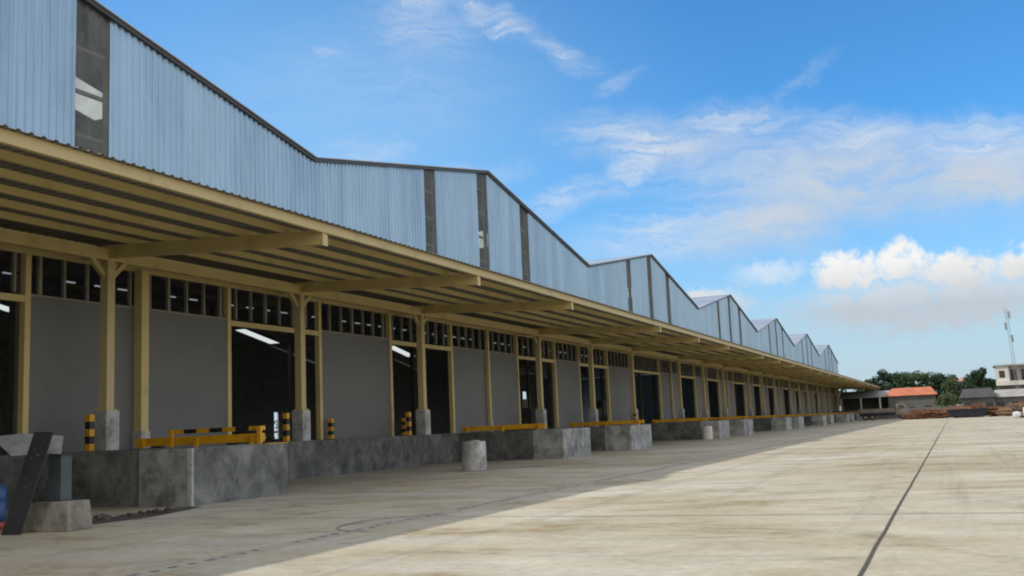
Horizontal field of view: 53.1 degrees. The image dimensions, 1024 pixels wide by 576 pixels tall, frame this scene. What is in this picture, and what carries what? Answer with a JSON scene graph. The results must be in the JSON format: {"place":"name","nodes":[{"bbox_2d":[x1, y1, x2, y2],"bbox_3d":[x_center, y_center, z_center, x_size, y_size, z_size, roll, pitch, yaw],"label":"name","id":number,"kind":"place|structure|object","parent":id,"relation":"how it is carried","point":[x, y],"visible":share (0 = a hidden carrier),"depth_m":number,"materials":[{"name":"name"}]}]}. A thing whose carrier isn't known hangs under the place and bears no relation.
{"place":"outdoors","nodes":[
{"label":"outdoors","id":0,"kind":"place"},
{"bbox_2d":[0,0,839,454],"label":"warehouse","id":1,"kind":"structure","parent":0,"point":[94,76],"depth_m":42.18,"materials":[{"name":"metal"}]},
{"bbox_2d":[0,270,608,358],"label":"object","id":2,"kind":"structure","parent":1,"relation":"hanging from","point":[98,285],"depth_m":51.87,"materials":[{"name":"metal"}]},
{"bbox_2d":[0,415,1023,575],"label":"yard","id":3,"kind":"structure","parent":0,"point":[927,497],"depth_m":15.47,"materials":[{"name":"concrete"}]},
{"bbox_2d":[0,484,6,529],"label":"plastic drum","id":4,"kind":"object","parent":3,"relation":"on","point":[3,499],"visible":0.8,"depth_m":17.93,"materials":[{"name":"blue plastic"}]},
{"bbox_2d":[1,432,53,534],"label":"steel plate","id":5,"kind":"object","parent":3,"relation":"on","point":[27,483],"visible":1,"depth_m":16.89,"materials":[{"name":"metal"}]},
{"bbox_2d":[22,453,92,531],"bbox_3d":[-7.720,3.463,17.402,1.074,1.275,0.578,-6,-8,23],"label":"post footing","id":6,"kind":"object","parent":3,"relation":"on","point":[59,510],"visible":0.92,"depth_m":17.21,"materials":[{"name":"concrete"}]},
{"bbox_2d":[0,433,63,455],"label":"metal sheet","id":7,"kind":"object","parent":6,"relation":"on","point":[14,444],"visible":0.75,"depth_m":17.92,"materials":[{"name":"grey metal"}]},
{"bbox_2d":[92,506,190,522],"bbox_3d":[-7.367,4.393,20.013,0.742,0.109,3.819,-6,-8,23],"label":"debris","id":8,"kind":"object","parent":3,"relation":"on","point":[102,517],"visible":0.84,"depth_m":19.92,"materials":[{"name":"soil"}]},
{"bbox_2d":[0,414,862,509],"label":"loading dock","id":9,"kind":"object","parent":3,"relation":"on","point":[185,476],"visible":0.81,"depth_m":33.73,"materials":[{"name":"concrete"}]},
{"bbox_2d":[81,414,94,451],"bbox_3d":[-10.929,3.748,26.500,0.300,0.950,0.300,-6,-8,23],"label":"striped post","id":10,"kind":"object","parent":9,"relation":"on","point":[89,431],"visible":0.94,"depth_m":26.44,"materials":[{"name":"yellow metal"}]},
{"bbox_2d":[135,426,265,448],"bbox_3d":[-8.091,3.853,26.346,4.110,0.455,0.240,-6,-8,23],"label":"guard rail","id":11,"kind":"object","parent":9,"relation":"on","point":[258,437],"visible":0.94,"depth_m":26.21,"materials":[{"name":"yellow metal"}]},
{"bbox_2d":[282,413,289,441],"bbox_3d":[-7.562,4.666,34.295,0.300,0.950,0.300,-6,-8,23],"label":"striped post","id":12,"kind":"object","parent":9,"relation":"on","point":[286,427],"visible":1,"depth_m":34.23,"materials":[{"name":"yellow metal"}]},
{"bbox_2d":[328,418,333,438],"bbox_3d":[-6.906,5.374,39.056,0.300,0.780,0.300,-6,-8,23],"label":"striped post","id":13,"kind":"object","parent":9,"relation":"on","point":[330,428],"visible":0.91,"depth_m":38.99,"materials":[{"name":"yellow metal"}]},
{"bbox_2d":[401,418,405,435],"bbox_3d":[-4.658,6.002,44.256,0.300,0.750,0.300,-6,-8,23],"label":"striped post","id":14,"kind":"object","parent":9,"relation":"on","point":[403,421],"visible":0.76,"depth_m":44.18,"materials":[{"name":"yellow metal"}]},
{"bbox_2d":[404,412,411,435],"bbox_3d":[-4.238,5.573,41.988,0.300,0.950,0.300,-6,-8,23],"label":"striped post","id":15,"kind":"object","parent":9,"relation":"on","point":[408,425],"visible":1,"depth_m":41.92,"materials":[{"name":"yellow metal"}]},
{"bbox_2d":[0,124,880,450],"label":"loading canopy","id":16,"kind":"object","parent":9,"relation":"on","point":[110,212],"visible":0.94,"depth_m":30.50,"materials":[{"name":"beige metal"}]},
{"bbox_2d":[462,423,545,432],"bbox_3d":[-0.392,6.131,44.786,4.000,0.270,0.220,-6,-8,23],"label":"guard rail","id":17,"kind":"object","parent":9,"relation":"on","point":[538,426],"visible":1,"depth_m":44.69,"materials":[{"name":"yellow metal"}]},
{"bbox_2d":[569,420,643,427],"bbox_3d":[5.213,7.531,56.817,4.350,0.270,0.220,-6,-8,23],"label":"guard rail","id":18,"kind":"object","parent":9,"relation":"on","point":[606,423],"visible":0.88,"depth_m":56.73,"materials":[{"name":"yellow metal"}]},
{"bbox_2d":[652,417,706,422],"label":"guard rail","id":19,"kind":"object","parent":9,"relation":"on","point":[679,420],"visible":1,"depth_m":73.36,"materials":[{"name":"yellow metal"}]},
{"bbox_2d":[707,416,747,419],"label":"guard rail","id":20,"kind":"object","parent":9,"relation":"on","point":[724,418],"visible":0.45,"depth_m":84.90,"materials":[{"name":"yellow metal"}]},
{"bbox_2d":[748,415,776,418],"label":"guard rail","id":21,"kind":"object","parent":9,"relation":"on","point":[765,416],"visible":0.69,"depth_m":101.80,"materials":[{"name":"yellow metal"}]},
{"bbox_2d":[777,414,799,416],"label":"guard rail","id":22,"kind":"object","parent":9,"relation":"on","point":[797,415],"visible":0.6,"depth_m":113.01,"materials":[{"name":"yellow metal"}]},
{"bbox_2d":[461,440,486,470],"bbox_3d":[-1.292,5.690,34.840,0.840,1.030,0.840,-6,-8,23],"label":"concrete bollard","id":23,"kind":"object","parent":3,"relation":"on","point":[474,458],"visible":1,"depth_m":34.49,"materials":[{"name":"grey concrete"}]},
{"bbox_2d":[117,419,901,575],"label":"drain channel","id":24,"kind":"object","parent":3,"relation":"on","point":[178,566],"visible":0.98,"depth_m":15.26,"materials":[{"name":"concrete"}]},
{"bbox_2d":[702,425,712,439],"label":"concrete bollard","id":25,"kind":"object","parent":3,"relation":"on","point":[707,433],"visible":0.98,"depth_m":70.79,"materials":[{"name":"white paint"}]},
{"bbox_2d":[859,404,907,420],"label":"flatbed truck","id":26,"kind":"object","parent":3,"relation":"on","point":[901,409],"visible":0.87,"depth_m":175.07,"materials":[{"name":"metal"}]},
{"bbox_2d":[828,405,962,419],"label":"boundary wall","id":27,"kind":"structure","parent":3,"relation":"on","point":[895,416],"depth_m":189.23,"materials":[{"name":"paint"}]},
{"bbox_2d":[900,409,949,419],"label":"scrap heap","id":28,"kind":"object","parent":3,"relation":"on","point":[928,414],"visible":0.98,"depth_m":157.15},
{"bbox_2d":[933,393,957,406],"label":"bush","id":29,"kind":"object","parent":3,"relation":"on","point":[948,399],"visible":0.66,"depth_m":193.33,"materials":[{"name":"green plant"}]},
{"bbox_2d":[944,406,970,417],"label":"scrap heap","id":30,"kind":"object","parent":3,"relation":"on","point":[954,407],"visible":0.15,"depth_m":164.48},
{"bbox_2d":[944,403,985,409],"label":"scrap heap","id":31,"kind":"object","parent":3,"relation":"on","point":[975,405],"visible":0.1,"depth_m":171.45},
{"bbox_2d":[946,408,988,417],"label":"skip container","id":32,"kind":"object","parent":3,"relation":"on","point":[967,413],"visible":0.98,"depth_m":149.78,"materials":[{"name":"metal"}]},
{"bbox_2d":[972,406,1001,416],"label":"scrap heap","id":33,"kind":"object","parent":3,"relation":"on","point":[992,410],"visible":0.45,"depth_m":150.00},
{"bbox_2d":[996,402,1023,415],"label":"scrap heap","id":34,"kind":"object","parent":3,"relation":"on","point":[1010,409],"visible":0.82,"depth_m":145.96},
{"bbox_2d":[1012,411,1021,417],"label":"bulk bag","id":35,"kind":"object","parent":3,"relation":"on","point":[1016,414],"visible":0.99,"depth_m":118.34,"materials":[{"name":"white fabric"}]},
{"bbox_2d":[520,399,537,423],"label":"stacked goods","id":36,"kind":"object","parent":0,"point":[527,413],"visible":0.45,"depth_m":66.16,"materials":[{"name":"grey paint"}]},
{"bbox_2d":[97,0,1023,438],"label":"sky","id":37,"kind":"structure","parent":0,"point":[850,173],"materials":[{"name":"blue"}]},
{"bbox_2d":[596,400,607,425],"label":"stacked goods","id":38,"kind":"object","parent":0,"point":[601,406],"visible":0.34,"depth_m":80.76,"materials":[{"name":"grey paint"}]},
{"bbox_2d":[959,388,996,406],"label":"house","id":39,"kind":"structure","parent":0,"point":[986,396],"depth_m":175.65,"materials":[{"name":"grey paint"}]},
{"bbox_2d":[985,402,993,406],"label":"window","id":40,"kind":"structure","parent":39,"relation":"in","point":[988,404],"depth_m":174.48,"materials":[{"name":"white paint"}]},
{"bbox_2d":[992,363,1023,389],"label":"white building","id":41,"kind":"structure","parent":0,"point":[1005,378],"depth_m":207.98,"materials":[{"name":"grey paint"}]},
{"bbox_2d":[999,371,1004,377],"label":"window","id":42,"kind":"structure","parent":41,"relation":"in","point":[1001,373],"depth_m":208.01,"materials":[{"name":"black glass"}]},
{"bbox_2d":[1010,369,1017,379],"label":"window","id":43,"kind":"structure","parent":41,"relation":"in","point":[1012,372],"depth_m":209.39,"materials":[{"name":"black glass"}]},
{"bbox_2d":[994,389,1023,406],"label":"house","id":44,"kind":"structure","parent":0,"point":[1005,397],"depth_m":175.57,"materials":[{"name":"grey paint"}]},
{"bbox_2d":[997,402,1004,406],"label":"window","id":45,"kind":"structure","parent":44,"relation":"in","point":[1002,404],"depth_m":175.55,"materials":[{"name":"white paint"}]},
{"label":"ground","id":46,"kind":"structure","parent":0,"visible":0},
{"bbox_2d":[838,390,889,410],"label":"shed","id":47,"kind":"structure","parent":46,"relation":"on","point":[857,400],"depth_m":208.98,"materials":[{"name":"grey paint"}]},
{"bbox_2d":[858,379,878,390],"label":"tree","id":48,"kind":"object","parent":46,"relation":"on","point":[867,381],"visible":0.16,"depth_m":225.15,"materials":[{"name":"green plant"}]},
{"bbox_2d":[870,369,896,390],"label":"tree","id":49,"kind":"object","parent":46,"relation":"on","point":[884,377],"visible":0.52,"depth_m":216.97,"materials":[{"name":"green plant"}]},
{"bbox_2d":[892,372,916,387],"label":"tree","id":50,"kind":"object","parent":46,"relation":"on","point":[904,380],"visible":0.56,"depth_m":222.20,"materials":[{"name":"green plant"}]},
{"bbox_2d":[885,387,937,407],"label":"house","id":51,"kind":"structure","parent":46,"relation":"on","point":[913,397],"depth_m":200.23,"materials":[{"name":"grey paint"}]},
{"bbox_2d":[909,370,936,390],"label":"tree","id":52,"kind":"object","parent":46,"relation":"on","point":[922,378],"visible":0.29,"depth_m":224.33,"materials":[{"name":"green plant"}]},
{"bbox_2d":[927,372,949,399],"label":"tree","id":53,"kind":"object","parent":46,"relation":"on","point":[936,379],"visible":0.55,"depth_m":221.13,"materials":[{"name":"green plant"}]},
{"bbox_2d":[946,373,958,403],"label":"tree","id":54,"kind":"object","parent":46,"relation":"on","point":[954,376],"visible":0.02,"depth_m":224.60,"materials":[{"name":"green plant"}]},
{"bbox_2d":[940,377,965,405],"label":"tree","id":55,"kind":"object","parent":46,"relation":"on","point":[949,386],"visible":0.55,"depth_m":215.25,"materials":[{"name":"green plant"}]},
{"bbox_2d":[954,382,978,404],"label":"tree","id":56,"kind":"object","parent":46,"relation":"on","point":[959,387],"visible":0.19,"depth_m":209.07,"materials":[{"name":"green plant"}]},
{"bbox_2d":[962,373,971,384],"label":"tree","id":57,"kind":"object","parent":46,"relation":"on","point":[967,379],"visible":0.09,"depth_m":220.32,"materials":[{"name":"green plant"}]},
{"bbox_2d":[970,367,995,387],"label":"tree","id":58,"kind":"object","parent":46,"relation":"on","point":[977,376],"visible":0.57,"depth_m":211.77,"materials":[{"name":"green plant"}]},
{"bbox_2d":[991,379,996,390],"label":"tree","id":59,"kind":"object","parent":46,"relation":"on","point":[994,388],"visible":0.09,"depth_m":217.64,"materials":[{"name":"green plant"}]},
{"bbox_2d":[1004,308,1019,388],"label":"lattice mast","id":60,"kind":"object","parent":46,"relation":"on","point":[1005,324],"visible":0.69,"depth_m":205.28,"materials":[{"name":"metal"}]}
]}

